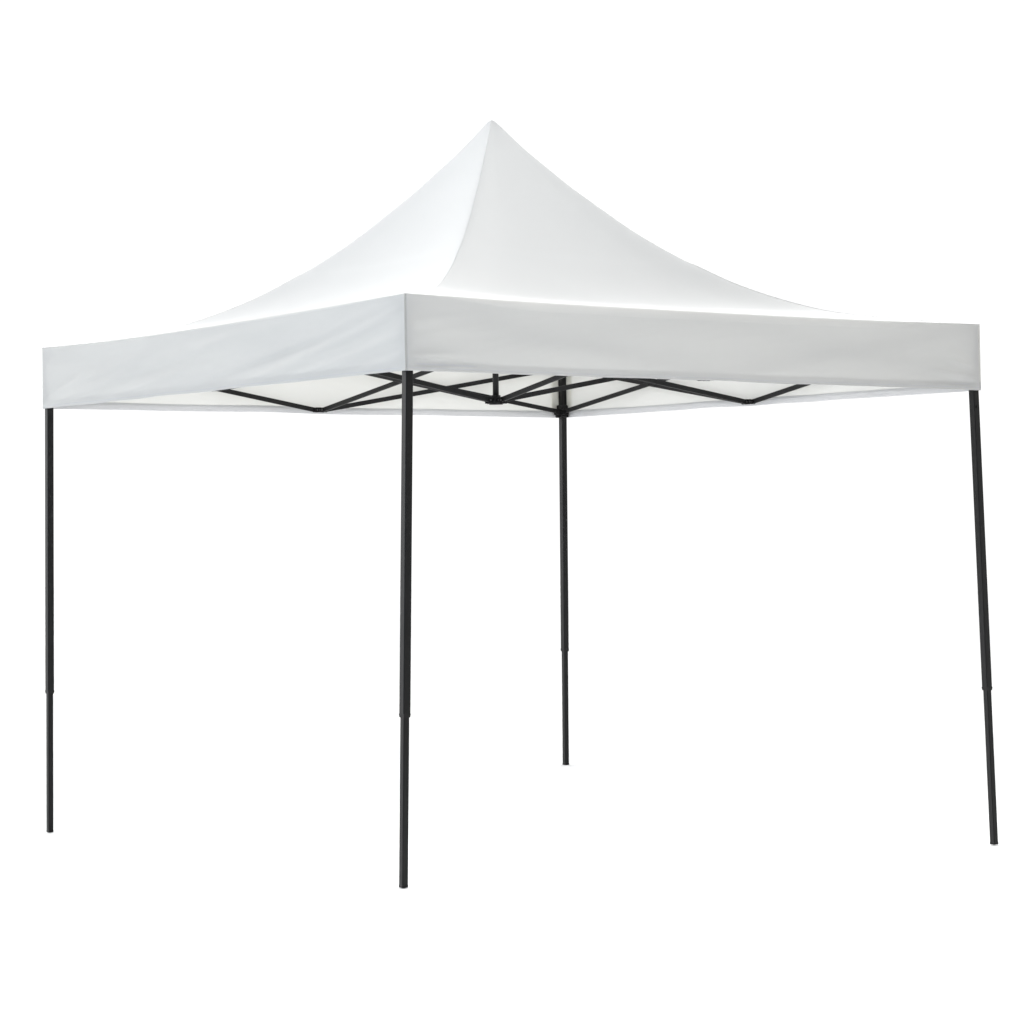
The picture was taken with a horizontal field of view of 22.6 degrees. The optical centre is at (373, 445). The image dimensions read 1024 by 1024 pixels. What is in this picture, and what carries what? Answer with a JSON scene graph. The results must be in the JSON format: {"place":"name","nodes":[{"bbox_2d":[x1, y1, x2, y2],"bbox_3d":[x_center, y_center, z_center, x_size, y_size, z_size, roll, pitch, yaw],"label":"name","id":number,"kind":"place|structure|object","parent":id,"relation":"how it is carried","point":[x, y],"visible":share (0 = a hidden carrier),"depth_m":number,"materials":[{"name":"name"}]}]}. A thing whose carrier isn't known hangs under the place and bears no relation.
{"place":"outdoors","nodes":[
{"label":"outdoors","id":0,"kind":"place"},
{"bbox_2d":[0,574,1023,1023],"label":"ground","id":1,"kind":"structure","parent":0,"point":[760,800],"depth_m":12.26,"materials":[{"name":"white"}]},
{"bbox_2d":[42,120,997,887],"bbox_3d":[0.553,0.141,11.417,3.047,3.211,3.088,0,-2,-33],"label":"canopy tent","id":2,"kind":"object","parent":1,"relation":"on","point":[490,268],"visible":1,"depth_m":10.88,"materials":[{"name":"white fabric"}]},
{"bbox_2d":[0,0,1023,586],"label":"sky","id":3,"kind":"structure","parent":0,"point":[165,164],"materials":[{"name":"white"}]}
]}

